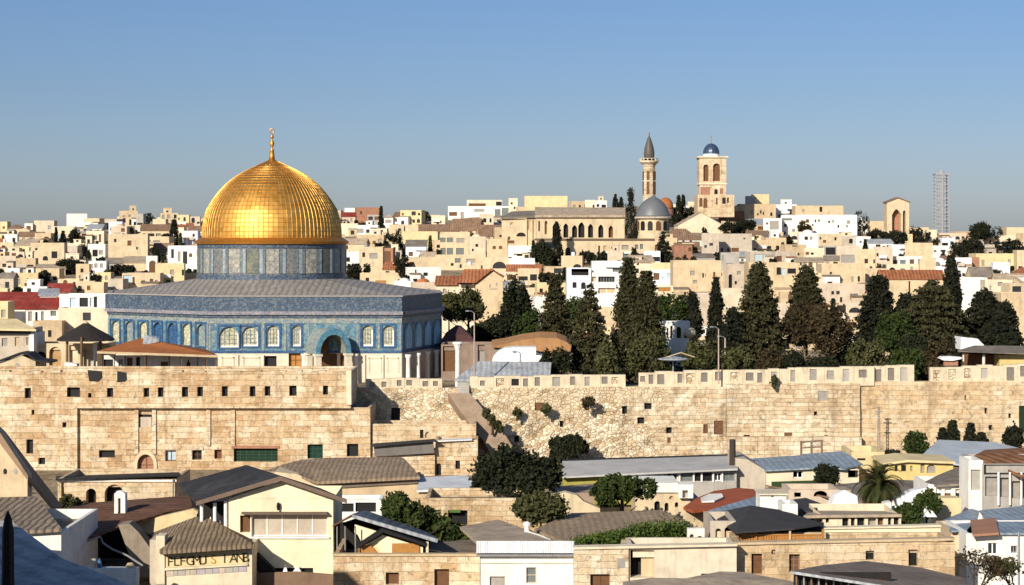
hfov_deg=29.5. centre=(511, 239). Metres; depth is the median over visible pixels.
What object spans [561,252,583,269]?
house
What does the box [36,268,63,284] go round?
house
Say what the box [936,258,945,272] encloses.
house
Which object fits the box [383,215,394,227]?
house
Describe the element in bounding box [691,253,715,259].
house
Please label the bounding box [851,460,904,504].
palm
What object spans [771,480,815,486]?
lawn
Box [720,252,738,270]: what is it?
house
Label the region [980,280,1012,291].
house
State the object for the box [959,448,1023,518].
brown roof pavilion
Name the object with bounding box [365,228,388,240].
house
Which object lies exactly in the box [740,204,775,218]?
house
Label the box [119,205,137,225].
house
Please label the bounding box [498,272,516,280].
house
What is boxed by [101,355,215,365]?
white screen wall
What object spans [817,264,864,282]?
house
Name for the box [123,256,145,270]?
house
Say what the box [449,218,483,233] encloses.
house
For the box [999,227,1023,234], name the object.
house
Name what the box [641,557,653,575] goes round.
door leaf
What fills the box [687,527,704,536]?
white arch screen
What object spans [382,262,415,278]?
house
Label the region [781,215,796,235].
house
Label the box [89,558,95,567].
bucket
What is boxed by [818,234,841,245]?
house
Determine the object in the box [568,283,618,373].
conifer
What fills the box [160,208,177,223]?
house
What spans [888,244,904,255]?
house
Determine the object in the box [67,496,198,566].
rust roof house
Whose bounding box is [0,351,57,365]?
black roofed hut
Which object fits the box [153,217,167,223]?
house
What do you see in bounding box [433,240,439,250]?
house
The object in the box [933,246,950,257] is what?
house
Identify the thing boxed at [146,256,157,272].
house
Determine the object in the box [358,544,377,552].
brown heap
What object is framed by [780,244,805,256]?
house
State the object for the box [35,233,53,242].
house
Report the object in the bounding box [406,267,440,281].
house
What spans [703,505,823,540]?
black canopy house
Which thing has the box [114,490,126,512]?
white chimney
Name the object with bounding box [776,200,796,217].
house
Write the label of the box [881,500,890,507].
white box
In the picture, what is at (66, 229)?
house
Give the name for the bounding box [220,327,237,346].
window
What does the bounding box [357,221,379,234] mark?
house
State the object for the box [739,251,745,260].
house
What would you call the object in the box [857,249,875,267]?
house
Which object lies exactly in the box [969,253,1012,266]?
house
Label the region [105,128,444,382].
domed shrine
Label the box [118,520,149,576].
curved stone buttress
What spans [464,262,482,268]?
house
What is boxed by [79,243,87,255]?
shrub
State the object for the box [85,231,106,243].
house
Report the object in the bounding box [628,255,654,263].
house
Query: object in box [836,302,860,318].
house
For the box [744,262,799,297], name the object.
house
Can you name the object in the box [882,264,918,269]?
house
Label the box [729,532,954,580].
long stone house
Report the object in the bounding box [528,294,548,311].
house
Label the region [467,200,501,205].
house
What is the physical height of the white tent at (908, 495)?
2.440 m
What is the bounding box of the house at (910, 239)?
[899,234,912,242]
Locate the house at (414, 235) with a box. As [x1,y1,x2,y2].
[400,231,439,248]
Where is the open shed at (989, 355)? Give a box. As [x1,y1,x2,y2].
[958,345,1023,365]
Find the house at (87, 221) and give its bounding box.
[84,218,104,229]
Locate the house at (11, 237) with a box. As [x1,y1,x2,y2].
[4,234,18,241]
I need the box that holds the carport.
[333,510,437,552]
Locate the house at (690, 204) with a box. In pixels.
[687,202,693,207]
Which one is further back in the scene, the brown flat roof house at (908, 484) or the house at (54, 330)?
the house at (54, 330)
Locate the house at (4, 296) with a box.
[0,292,39,300]
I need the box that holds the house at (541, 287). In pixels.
[535,282,565,300]
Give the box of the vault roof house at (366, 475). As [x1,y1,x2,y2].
[266,457,423,506]
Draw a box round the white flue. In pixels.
[523,521,548,538]
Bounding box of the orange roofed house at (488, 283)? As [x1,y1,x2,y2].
[434,268,503,337]
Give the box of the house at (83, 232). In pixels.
[77,229,91,235]
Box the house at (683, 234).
[668,229,700,245]
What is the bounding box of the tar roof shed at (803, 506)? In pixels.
[793,498,821,519]
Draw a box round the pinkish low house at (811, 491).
[782,483,838,503]
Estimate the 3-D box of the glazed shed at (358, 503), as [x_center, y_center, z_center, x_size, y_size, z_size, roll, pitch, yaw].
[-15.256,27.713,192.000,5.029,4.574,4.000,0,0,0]
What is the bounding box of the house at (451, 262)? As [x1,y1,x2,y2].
[435,255,485,269]
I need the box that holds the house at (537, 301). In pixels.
[531,296,542,323]
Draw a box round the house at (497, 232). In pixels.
[494,227,501,238]
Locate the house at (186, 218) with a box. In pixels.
[178,215,190,222]
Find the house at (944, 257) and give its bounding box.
[939,255,957,259]
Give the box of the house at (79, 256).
[65,253,90,273]
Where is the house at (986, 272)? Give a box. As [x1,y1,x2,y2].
[965,267,993,279]
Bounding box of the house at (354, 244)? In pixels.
[345,238,369,250]
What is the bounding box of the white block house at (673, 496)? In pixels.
[631,476,692,520]
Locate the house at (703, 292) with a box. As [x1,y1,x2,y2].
[696,291,709,293]
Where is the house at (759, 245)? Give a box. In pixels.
[752,240,766,250]
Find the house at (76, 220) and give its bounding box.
[66,214,86,226]
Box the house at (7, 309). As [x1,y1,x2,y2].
[0,301,14,318]
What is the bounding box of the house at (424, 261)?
[406,257,434,266]
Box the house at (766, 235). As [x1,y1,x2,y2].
[760,232,786,239]
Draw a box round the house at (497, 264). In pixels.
[485,257,511,271]
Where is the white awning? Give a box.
[955,336,982,348]
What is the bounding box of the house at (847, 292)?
[817,283,864,308]
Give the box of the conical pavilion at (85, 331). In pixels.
[57,321,114,365]
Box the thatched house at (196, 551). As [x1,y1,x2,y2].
[150,517,258,584]
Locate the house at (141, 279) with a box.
[122,273,163,287]
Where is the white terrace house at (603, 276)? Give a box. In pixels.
[566,261,622,306]
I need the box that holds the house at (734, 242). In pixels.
[719,234,751,251]
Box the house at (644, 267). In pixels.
[634,264,652,277]
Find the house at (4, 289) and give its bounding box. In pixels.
[0,288,9,291]
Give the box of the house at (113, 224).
[109,222,124,233]
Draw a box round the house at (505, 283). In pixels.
[503,281,524,298]
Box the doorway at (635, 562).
[630,550,640,574]
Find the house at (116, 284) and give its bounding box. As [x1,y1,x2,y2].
[108,278,128,289]
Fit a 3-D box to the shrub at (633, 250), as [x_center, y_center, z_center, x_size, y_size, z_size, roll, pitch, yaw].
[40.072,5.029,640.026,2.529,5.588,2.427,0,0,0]
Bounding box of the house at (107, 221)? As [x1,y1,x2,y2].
[105,219,122,228]
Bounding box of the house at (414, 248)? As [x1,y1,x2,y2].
[405,240,427,256]
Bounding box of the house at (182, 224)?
[177,221,193,228]
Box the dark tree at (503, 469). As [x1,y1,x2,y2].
[467,442,566,497]
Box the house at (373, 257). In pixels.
[359,243,383,272]
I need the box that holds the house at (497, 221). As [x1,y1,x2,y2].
[494,218,501,224]
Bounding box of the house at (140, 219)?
[136,214,145,224]
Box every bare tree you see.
[954,545,1009,584]
[984,555,1023,584]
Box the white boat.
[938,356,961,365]
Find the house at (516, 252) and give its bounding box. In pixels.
[507,246,530,257]
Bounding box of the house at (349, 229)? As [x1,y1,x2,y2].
[341,223,358,235]
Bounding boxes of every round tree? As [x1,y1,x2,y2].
[812,461,840,484]
[901,429,930,453]
[911,487,942,523]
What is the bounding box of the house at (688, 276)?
[670,260,720,301]
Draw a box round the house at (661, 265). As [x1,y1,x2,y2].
[651,263,669,268]
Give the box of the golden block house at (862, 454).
[841,445,884,481]
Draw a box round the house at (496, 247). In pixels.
[487,239,507,256]
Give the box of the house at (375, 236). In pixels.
[357,230,385,247]
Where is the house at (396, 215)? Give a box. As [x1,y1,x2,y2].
[393,212,399,223]
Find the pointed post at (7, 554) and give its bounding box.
[1,511,14,584]
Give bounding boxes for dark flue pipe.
[729,439,735,465]
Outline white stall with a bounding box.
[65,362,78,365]
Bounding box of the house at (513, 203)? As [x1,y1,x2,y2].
[509,198,517,211]
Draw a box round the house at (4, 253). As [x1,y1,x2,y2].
[0,252,8,255]
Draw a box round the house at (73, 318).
[58,307,107,333]
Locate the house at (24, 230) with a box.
[17,228,32,233]
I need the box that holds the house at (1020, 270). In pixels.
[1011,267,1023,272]
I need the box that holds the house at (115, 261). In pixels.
[105,258,123,267]
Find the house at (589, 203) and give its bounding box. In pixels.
[585,200,594,206]
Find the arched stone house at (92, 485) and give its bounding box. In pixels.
[55,469,189,514]
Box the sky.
[0,0,1023,233]
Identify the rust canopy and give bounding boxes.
[97,335,217,365]
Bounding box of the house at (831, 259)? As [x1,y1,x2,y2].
[823,255,839,263]
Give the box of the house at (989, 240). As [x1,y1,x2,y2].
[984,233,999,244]
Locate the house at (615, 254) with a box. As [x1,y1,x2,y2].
[607,245,623,260]
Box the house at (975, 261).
[967,257,978,266]
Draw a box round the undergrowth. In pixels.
[567,346,959,383]
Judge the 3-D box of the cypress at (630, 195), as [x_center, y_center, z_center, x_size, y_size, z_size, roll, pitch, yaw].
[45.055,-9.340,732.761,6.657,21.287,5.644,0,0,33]
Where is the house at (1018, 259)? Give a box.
[1013,250,1023,270]
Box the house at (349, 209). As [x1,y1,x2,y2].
[344,208,354,211]
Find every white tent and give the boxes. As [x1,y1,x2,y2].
[492,346,542,361]
[827,490,857,503]
[891,487,926,508]
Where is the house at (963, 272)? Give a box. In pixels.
[960,267,967,276]
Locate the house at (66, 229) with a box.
[52,226,75,240]
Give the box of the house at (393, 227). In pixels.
[389,224,417,243]
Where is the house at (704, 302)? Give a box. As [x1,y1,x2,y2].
[697,294,710,325]
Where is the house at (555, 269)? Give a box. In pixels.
[544,266,561,274]
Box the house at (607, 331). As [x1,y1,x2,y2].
[572,327,613,342]
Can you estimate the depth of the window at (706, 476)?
212.64 m
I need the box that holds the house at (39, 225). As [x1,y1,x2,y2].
[34,220,44,231]
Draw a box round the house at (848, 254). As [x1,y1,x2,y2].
[835,246,859,263]
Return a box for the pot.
[126,563,134,567]
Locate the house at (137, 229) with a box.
[135,225,140,233]
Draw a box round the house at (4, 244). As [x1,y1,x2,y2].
[0,239,16,251]
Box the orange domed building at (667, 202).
[661,197,673,215]
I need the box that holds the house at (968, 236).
[951,231,971,238]
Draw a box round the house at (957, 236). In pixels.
[937,233,965,241]
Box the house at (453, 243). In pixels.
[440,232,469,254]
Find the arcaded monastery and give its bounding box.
[534,207,654,261]
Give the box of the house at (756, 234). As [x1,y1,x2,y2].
[745,230,768,239]
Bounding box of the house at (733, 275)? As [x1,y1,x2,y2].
[723,264,743,287]
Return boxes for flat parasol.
[658,352,694,370]
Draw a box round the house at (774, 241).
[763,231,785,250]
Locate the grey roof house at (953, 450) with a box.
[923,440,1016,468]
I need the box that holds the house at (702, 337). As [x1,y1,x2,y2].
[695,326,706,345]
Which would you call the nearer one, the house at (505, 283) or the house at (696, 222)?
the house at (505, 283)
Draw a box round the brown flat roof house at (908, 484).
[833,479,919,523]
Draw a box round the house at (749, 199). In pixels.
[745,196,754,203]
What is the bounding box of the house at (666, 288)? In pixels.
[654,285,672,295]
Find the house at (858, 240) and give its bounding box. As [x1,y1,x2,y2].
[853,236,870,248]
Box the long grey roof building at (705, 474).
[561,454,737,504]
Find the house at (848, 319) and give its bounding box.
[841,313,857,325]
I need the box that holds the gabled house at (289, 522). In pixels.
[179,465,346,584]
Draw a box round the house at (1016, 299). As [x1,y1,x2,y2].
[993,292,1023,345]
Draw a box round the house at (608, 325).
[604,324,619,340]
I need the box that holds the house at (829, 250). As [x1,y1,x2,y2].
[821,246,834,254]
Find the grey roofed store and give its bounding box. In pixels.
[454,361,550,386]
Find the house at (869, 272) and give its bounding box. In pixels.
[865,268,886,282]
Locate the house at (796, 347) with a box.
[778,333,814,349]
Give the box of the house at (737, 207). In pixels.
[734,204,740,210]
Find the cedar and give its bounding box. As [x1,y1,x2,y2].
[898,277,974,378]
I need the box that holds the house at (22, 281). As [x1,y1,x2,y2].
[18,273,38,287]
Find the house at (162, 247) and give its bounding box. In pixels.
[151,243,174,257]
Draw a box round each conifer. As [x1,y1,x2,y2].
[536,273,573,347]
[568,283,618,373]
[738,261,787,367]
[781,263,831,366]
[852,274,898,359]
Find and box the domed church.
[634,195,671,237]
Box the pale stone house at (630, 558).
[572,537,736,584]
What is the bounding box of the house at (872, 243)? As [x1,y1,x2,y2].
[867,239,893,248]
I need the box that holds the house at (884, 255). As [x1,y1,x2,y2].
[874,247,892,266]
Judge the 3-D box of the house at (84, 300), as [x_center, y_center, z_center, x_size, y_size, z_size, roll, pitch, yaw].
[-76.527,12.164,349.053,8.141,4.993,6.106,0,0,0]
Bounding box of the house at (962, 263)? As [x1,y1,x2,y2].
[955,258,971,269]
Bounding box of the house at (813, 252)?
[804,248,823,257]
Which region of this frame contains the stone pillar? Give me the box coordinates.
[452,342,462,386]
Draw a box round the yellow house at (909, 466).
[871,453,954,480]
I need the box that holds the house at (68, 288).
[47,283,78,296]
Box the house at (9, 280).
[0,272,19,291]
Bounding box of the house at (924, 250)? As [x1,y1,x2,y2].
[905,243,932,258]
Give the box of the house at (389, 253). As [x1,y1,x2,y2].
[384,248,394,261]
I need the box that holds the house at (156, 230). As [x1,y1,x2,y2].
[140,224,170,236]
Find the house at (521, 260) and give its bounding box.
[508,258,534,263]
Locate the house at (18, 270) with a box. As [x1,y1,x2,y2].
[5,268,22,272]
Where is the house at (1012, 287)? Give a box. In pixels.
[1001,283,1023,291]
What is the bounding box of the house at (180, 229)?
[173,227,186,238]
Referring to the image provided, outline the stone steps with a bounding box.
[457,381,469,392]
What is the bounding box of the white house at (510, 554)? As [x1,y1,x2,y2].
[460,519,573,584]
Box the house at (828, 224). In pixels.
[797,215,856,235]
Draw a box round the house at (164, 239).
[150,236,173,247]
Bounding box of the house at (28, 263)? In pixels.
[16,251,37,272]
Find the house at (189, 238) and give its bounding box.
[182,231,199,245]
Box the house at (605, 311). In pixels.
[584,307,615,323]
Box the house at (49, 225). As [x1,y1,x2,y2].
[45,220,56,232]
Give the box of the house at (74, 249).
[67,246,81,252]
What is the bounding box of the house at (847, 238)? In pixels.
[839,232,865,245]
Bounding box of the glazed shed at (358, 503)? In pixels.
[342,495,383,522]
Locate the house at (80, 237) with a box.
[66,236,85,242]
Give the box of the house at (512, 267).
[506,264,542,280]
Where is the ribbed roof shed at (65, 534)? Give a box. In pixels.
[0,496,97,566]
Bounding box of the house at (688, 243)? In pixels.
[674,241,699,252]
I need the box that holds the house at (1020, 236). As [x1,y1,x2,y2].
[1016,233,1023,239]
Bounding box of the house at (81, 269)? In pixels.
[76,264,90,277]
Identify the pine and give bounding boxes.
[451,287,486,332]
[716,306,747,363]
[963,287,998,345]
[985,298,1022,343]
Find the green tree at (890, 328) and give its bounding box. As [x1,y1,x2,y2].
[873,306,919,357]
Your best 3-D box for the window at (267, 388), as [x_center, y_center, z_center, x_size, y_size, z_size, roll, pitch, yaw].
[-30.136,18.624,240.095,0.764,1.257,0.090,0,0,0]
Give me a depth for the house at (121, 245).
688.80 m
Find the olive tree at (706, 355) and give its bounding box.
[679,338,722,371]
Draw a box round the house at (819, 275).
[815,273,822,282]
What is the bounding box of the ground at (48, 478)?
[0,206,1012,584]
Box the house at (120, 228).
[111,223,128,233]
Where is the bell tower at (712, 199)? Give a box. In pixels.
[694,135,733,217]
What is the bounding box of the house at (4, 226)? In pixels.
[0,222,10,231]
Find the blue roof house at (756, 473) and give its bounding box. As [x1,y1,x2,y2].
[728,450,862,488]
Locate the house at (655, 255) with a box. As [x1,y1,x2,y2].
[644,251,659,262]
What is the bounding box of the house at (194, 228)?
[187,226,201,235]
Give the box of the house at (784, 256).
[772,251,796,261]
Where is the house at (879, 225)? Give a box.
[867,221,883,232]
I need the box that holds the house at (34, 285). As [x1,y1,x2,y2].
[23,279,49,291]
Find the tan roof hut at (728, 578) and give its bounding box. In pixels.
[623,571,792,584]
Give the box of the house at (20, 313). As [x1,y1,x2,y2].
[6,299,25,322]
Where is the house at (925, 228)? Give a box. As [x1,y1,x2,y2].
[909,227,928,236]
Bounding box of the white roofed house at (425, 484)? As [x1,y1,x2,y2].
[417,475,480,506]
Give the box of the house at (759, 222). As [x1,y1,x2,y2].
[747,219,762,229]
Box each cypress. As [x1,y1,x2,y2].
[53,227,58,242]
[59,230,66,242]
[154,248,160,261]
[169,219,179,245]
[178,233,182,245]
[378,206,384,227]
[428,235,432,251]
[496,303,514,338]
[551,256,558,265]
[552,221,563,262]
[561,267,565,280]
[606,257,639,374]
[612,194,619,207]
[618,197,623,207]
[624,270,667,376]
[625,187,637,237]
[656,231,674,262]
[676,195,682,217]
[680,194,687,218]
[682,291,703,342]
[704,277,724,365]
[830,298,835,308]
[862,239,867,248]
[934,427,947,442]
[942,254,965,329]
[946,419,960,440]
[963,422,976,440]
[976,431,989,441]
[1001,420,1023,447]
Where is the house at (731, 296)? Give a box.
[717,288,743,324]
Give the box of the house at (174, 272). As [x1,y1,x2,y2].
[155,263,185,282]
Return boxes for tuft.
[512,405,521,420]
[540,402,551,416]
[581,396,595,409]
[769,374,778,388]
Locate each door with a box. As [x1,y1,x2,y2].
[138,455,153,468]
[289,353,301,365]
[340,353,343,365]
[435,569,448,584]
[751,554,761,572]
[789,554,798,570]
[909,553,916,564]
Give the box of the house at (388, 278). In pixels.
[360,273,397,284]
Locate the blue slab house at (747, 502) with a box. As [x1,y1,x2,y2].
[709,496,755,510]
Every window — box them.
[2,310,5,317]
[2,338,6,345]
[15,337,18,345]
[26,388,30,397]
[27,439,32,452]
[28,311,31,320]
[39,458,44,463]
[52,251,56,257]
[68,387,79,396]
[70,298,75,306]
[80,298,87,306]
[83,313,90,319]
[88,489,95,502]
[93,250,97,255]
[100,450,114,456]
[104,359,112,365]
[107,487,121,500]
[108,388,112,396]
[114,321,118,341]
[123,275,131,281]
[127,322,132,341]
[141,322,146,338]
[144,388,148,396]
[149,261,155,272]
[155,323,160,341]
[159,387,162,396]
[166,450,175,460]
[170,323,175,343]
[178,251,180,261]
[183,251,186,263]
[183,387,187,396]
[184,324,189,344]
[193,450,201,458]
[198,387,202,395]
[199,325,204,345]
[215,450,221,457]
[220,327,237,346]
[222,386,227,395]
[234,449,277,460]
[241,515,249,531]
[242,327,257,345]
[250,386,254,395]
[265,356,276,365]
[265,386,269,395]
[267,326,278,345]
[290,386,296,395]
[292,326,300,345]
[308,445,322,457]
[323,386,327,393]
[342,503,353,511]
[347,444,357,455]
[356,503,375,511]
[362,326,372,345]
[370,253,377,258]
[383,326,393,345]
[384,251,390,261]
[386,573,398,583]
[436,463,440,474]
[441,248,445,254]
[447,248,452,254]
[448,510,466,524]
[449,212,456,215]
[455,258,460,262]
[456,248,463,254]
[456,461,459,468]
[457,238,464,242]
[466,259,474,262]
[469,203,485,205]
[474,209,484,211]
[490,577,504,584]
[493,262,505,268]
[495,209,500,215]
[502,208,508,214]
[517,233,525,236]
[519,276,527,279]
[526,567,536,582]
[530,274,536,279]
[554,268,561,272]
[566,247,569,255]
[571,269,588,274]
[581,282,585,288]
[590,574,608,584]
[622,245,627,249]
[646,474,660,475]
[654,273,658,279]
[654,501,659,509]
[658,287,670,290]
[667,473,677,480]
[681,473,691,480]
[695,473,699,480]
[701,187,709,194]
[703,198,706,207]
[703,473,711,480]
[714,473,720,480]
[723,473,734,480]
[729,274,731,287]
[731,248,738,251]
[755,254,760,260]
[770,221,778,229]
[776,256,781,261]
[777,267,780,274]
[787,269,795,273]
[814,491,826,495]
[826,247,834,254]
[837,305,845,311]
[841,255,854,262]
[842,518,847,525]
[849,308,859,312]
[857,518,863,524]
[866,553,872,558]
[868,517,874,524]
[878,517,881,524]
[901,465,905,470]
[927,465,934,472]
[971,470,979,489]
[988,543,996,553]
[1011,546,1016,552]
[1012,286,1020,291]
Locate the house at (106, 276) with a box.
[95,272,113,281]
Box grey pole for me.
[1018,531,1019,584]
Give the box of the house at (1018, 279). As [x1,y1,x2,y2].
[1013,276,1023,282]
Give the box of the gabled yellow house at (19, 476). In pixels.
[0,427,61,508]
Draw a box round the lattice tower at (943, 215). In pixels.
[933,166,949,232]
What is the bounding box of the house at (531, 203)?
[524,196,566,210]
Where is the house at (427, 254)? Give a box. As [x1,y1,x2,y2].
[420,252,436,256]
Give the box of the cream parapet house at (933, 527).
[822,523,940,531]
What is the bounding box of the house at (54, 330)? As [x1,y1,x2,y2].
[33,320,64,340]
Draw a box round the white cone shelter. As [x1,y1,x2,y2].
[923,507,936,516]
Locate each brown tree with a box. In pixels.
[778,297,820,366]
[802,300,859,356]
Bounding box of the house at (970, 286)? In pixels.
[958,277,986,316]
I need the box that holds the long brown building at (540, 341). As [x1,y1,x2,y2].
[441,332,570,379]
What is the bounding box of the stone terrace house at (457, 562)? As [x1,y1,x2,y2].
[332,538,480,584]
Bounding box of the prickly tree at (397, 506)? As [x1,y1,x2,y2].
[379,489,468,541]
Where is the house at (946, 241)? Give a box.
[938,238,954,245]
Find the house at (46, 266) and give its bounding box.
[36,264,65,274]
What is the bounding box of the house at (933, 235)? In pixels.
[925,230,936,240]
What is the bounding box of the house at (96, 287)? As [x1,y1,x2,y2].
[85,282,107,292]
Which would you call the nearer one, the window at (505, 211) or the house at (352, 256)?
the house at (352, 256)
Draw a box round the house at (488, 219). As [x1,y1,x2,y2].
[479,214,493,224]
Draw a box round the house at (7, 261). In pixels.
[0,256,19,271]
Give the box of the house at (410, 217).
[399,210,424,224]
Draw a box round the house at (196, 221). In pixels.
[190,216,200,225]
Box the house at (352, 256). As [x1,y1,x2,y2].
[347,251,358,263]
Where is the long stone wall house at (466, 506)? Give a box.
[426,488,548,531]
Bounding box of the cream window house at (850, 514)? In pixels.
[803,504,901,525]
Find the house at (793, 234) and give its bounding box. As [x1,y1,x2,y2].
[789,229,801,242]
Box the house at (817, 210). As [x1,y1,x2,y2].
[792,206,842,214]
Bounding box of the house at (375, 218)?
[367,215,378,224]
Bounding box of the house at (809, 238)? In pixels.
[797,230,817,247]
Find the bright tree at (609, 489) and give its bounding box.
[588,472,659,510]
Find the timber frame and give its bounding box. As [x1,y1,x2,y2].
[800,440,822,454]
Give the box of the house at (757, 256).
[745,251,774,261]
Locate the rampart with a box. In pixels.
[357,363,1023,461]
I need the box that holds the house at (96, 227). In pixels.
[86,224,104,230]
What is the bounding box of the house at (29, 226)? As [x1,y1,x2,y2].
[25,223,33,231]
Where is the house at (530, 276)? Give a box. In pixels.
[518,268,539,284]
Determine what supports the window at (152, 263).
in the house at (151, 261)
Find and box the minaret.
[640,133,658,201]
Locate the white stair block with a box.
[754,489,797,514]
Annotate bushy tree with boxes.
[442,290,460,333]
[471,318,496,341]
[477,312,511,341]
[499,274,534,334]
[508,306,540,335]
[565,296,588,339]
[656,291,689,324]
[895,290,913,315]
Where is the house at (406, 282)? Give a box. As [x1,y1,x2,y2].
[394,278,414,286]
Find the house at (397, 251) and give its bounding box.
[391,244,401,258]
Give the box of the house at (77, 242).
[67,239,91,255]
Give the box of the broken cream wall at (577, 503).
[551,491,599,519]
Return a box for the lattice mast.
[875,407,882,447]
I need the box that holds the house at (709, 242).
[701,233,718,253]
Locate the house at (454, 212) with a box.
[448,206,508,219]
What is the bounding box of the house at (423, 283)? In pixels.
[411,278,434,289]
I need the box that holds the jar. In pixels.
[97,559,101,567]
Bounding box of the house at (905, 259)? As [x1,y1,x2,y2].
[893,256,921,263]
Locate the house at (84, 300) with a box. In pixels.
[59,293,107,307]
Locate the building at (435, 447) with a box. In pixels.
[370,420,477,475]
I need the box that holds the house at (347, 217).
[341,212,355,222]
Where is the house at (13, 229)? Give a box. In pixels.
[7,225,23,233]
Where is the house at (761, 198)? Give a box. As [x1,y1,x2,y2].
[751,194,768,203]
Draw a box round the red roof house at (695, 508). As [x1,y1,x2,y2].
[683,488,755,526]
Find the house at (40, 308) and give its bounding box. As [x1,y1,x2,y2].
[24,297,58,325]
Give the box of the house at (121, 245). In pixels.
[108,234,149,257]
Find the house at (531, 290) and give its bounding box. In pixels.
[526,288,534,293]
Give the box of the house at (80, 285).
[76,272,95,292]
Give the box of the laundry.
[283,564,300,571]
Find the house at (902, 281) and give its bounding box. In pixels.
[877,270,944,309]
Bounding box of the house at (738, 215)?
[718,211,744,222]
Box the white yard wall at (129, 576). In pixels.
[86,567,138,584]
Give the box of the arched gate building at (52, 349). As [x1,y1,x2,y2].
[38,341,115,365]
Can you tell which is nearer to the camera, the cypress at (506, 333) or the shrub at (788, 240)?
the cypress at (506, 333)
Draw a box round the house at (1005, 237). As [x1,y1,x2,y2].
[999,235,1015,244]
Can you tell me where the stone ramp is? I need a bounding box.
[448,393,511,454]
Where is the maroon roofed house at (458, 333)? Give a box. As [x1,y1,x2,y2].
[440,325,475,342]
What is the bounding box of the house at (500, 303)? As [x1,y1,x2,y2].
[498,301,502,314]
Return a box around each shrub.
[11,286,22,291]
[39,269,50,285]
[55,256,85,274]
[68,227,80,242]
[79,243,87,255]
[84,249,91,259]
[90,273,102,281]
[96,256,105,260]
[109,264,136,276]
[127,266,132,272]
[129,225,134,233]
[146,213,155,223]
[161,252,166,262]
[346,263,363,278]
[363,263,370,272]
[374,242,384,246]
[383,229,403,245]
[392,252,409,277]
[425,211,430,222]
[526,238,557,265]
[538,272,547,281]
[543,272,553,279]
[578,249,586,264]
[586,252,595,264]
[596,252,606,260]
[630,222,638,237]
[630,247,636,254]
[669,212,681,225]
[678,292,686,303]
[686,207,693,215]
[692,245,698,252]
[714,252,719,259]
[718,218,740,233]
[734,218,756,233]
[783,236,793,243]
[797,220,811,231]
[854,211,870,235]
[866,227,888,238]
[883,230,909,243]
[905,225,923,241]
[917,230,932,242]
[931,236,946,245]
[949,242,966,257]
[957,236,986,256]
[960,251,967,257]
[967,221,1003,241]
[992,240,1005,252]
[999,237,1023,252]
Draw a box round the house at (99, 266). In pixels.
[89,261,108,274]
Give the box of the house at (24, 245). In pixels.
[14,239,40,254]
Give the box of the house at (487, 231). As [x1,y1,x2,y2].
[476,225,497,239]
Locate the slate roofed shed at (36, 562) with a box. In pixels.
[0,521,127,584]
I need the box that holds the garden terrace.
[765,485,850,497]
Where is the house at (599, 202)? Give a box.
[594,196,606,206]
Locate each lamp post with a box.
[465,310,474,375]
[710,326,718,383]
[717,336,725,354]
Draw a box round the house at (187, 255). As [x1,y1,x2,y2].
[168,246,197,270]
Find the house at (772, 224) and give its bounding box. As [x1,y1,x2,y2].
[763,218,781,231]
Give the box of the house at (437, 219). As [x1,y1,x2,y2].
[431,215,444,223]
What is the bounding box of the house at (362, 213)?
[355,207,378,222]
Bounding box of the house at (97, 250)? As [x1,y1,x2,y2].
[88,241,105,260]
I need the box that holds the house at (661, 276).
[653,269,669,284]
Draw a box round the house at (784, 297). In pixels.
[779,292,792,302]
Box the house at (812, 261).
[793,257,824,272]
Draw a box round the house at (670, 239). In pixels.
[655,234,677,250]
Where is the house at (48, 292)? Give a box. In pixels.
[38,288,59,296]
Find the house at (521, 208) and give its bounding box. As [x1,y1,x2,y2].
[516,207,526,218]
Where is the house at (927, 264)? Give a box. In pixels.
[918,259,935,269]
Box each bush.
[59,493,76,508]
[73,497,82,505]
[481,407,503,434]
[509,489,570,534]
[538,346,574,374]
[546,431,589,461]
[594,337,620,373]
[626,328,671,382]
[719,336,756,369]
[756,347,784,368]
[781,349,807,368]
[810,354,837,366]
[832,332,862,366]
[844,337,888,365]
[885,342,925,380]
[885,448,899,453]
[892,500,924,523]
[895,333,932,371]
[919,338,954,377]
[947,332,983,366]
[993,330,1023,345]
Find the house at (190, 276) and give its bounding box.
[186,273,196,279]
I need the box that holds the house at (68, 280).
[58,278,83,284]
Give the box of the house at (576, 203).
[569,201,584,206]
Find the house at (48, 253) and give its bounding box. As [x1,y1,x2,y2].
[31,243,66,263]
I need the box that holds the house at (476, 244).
[468,234,485,254]
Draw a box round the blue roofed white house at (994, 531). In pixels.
[936,506,1023,584]
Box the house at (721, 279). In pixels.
[721,271,722,287]
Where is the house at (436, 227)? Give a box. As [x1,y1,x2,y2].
[416,224,457,231]
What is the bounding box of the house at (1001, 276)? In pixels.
[990,273,1023,282]
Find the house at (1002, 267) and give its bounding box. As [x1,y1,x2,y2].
[989,262,1009,272]
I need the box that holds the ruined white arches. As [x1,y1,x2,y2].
[664,321,695,371]
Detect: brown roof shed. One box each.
[552,483,593,503]
[791,561,966,584]
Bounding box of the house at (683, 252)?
[671,246,691,259]
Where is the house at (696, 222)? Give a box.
[673,212,722,233]
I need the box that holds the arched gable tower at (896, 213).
[882,197,910,233]
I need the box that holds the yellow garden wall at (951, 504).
[931,495,960,523]
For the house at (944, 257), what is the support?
on the ground at (48, 478)
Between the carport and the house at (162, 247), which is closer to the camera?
the carport
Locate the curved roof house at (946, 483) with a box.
[914,468,958,523]
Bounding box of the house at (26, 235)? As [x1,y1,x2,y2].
[19,232,36,239]
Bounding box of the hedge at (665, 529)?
[566,512,697,544]
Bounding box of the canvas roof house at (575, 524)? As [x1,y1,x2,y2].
[534,510,692,540]
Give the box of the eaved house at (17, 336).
[0,318,44,361]
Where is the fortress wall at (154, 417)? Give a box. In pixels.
[0,366,375,469]
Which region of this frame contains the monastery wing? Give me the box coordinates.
[501,210,537,245]
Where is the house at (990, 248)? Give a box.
[973,240,996,252]
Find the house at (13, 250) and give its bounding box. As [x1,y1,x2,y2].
[8,246,24,257]
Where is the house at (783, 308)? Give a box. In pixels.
[775,303,791,318]

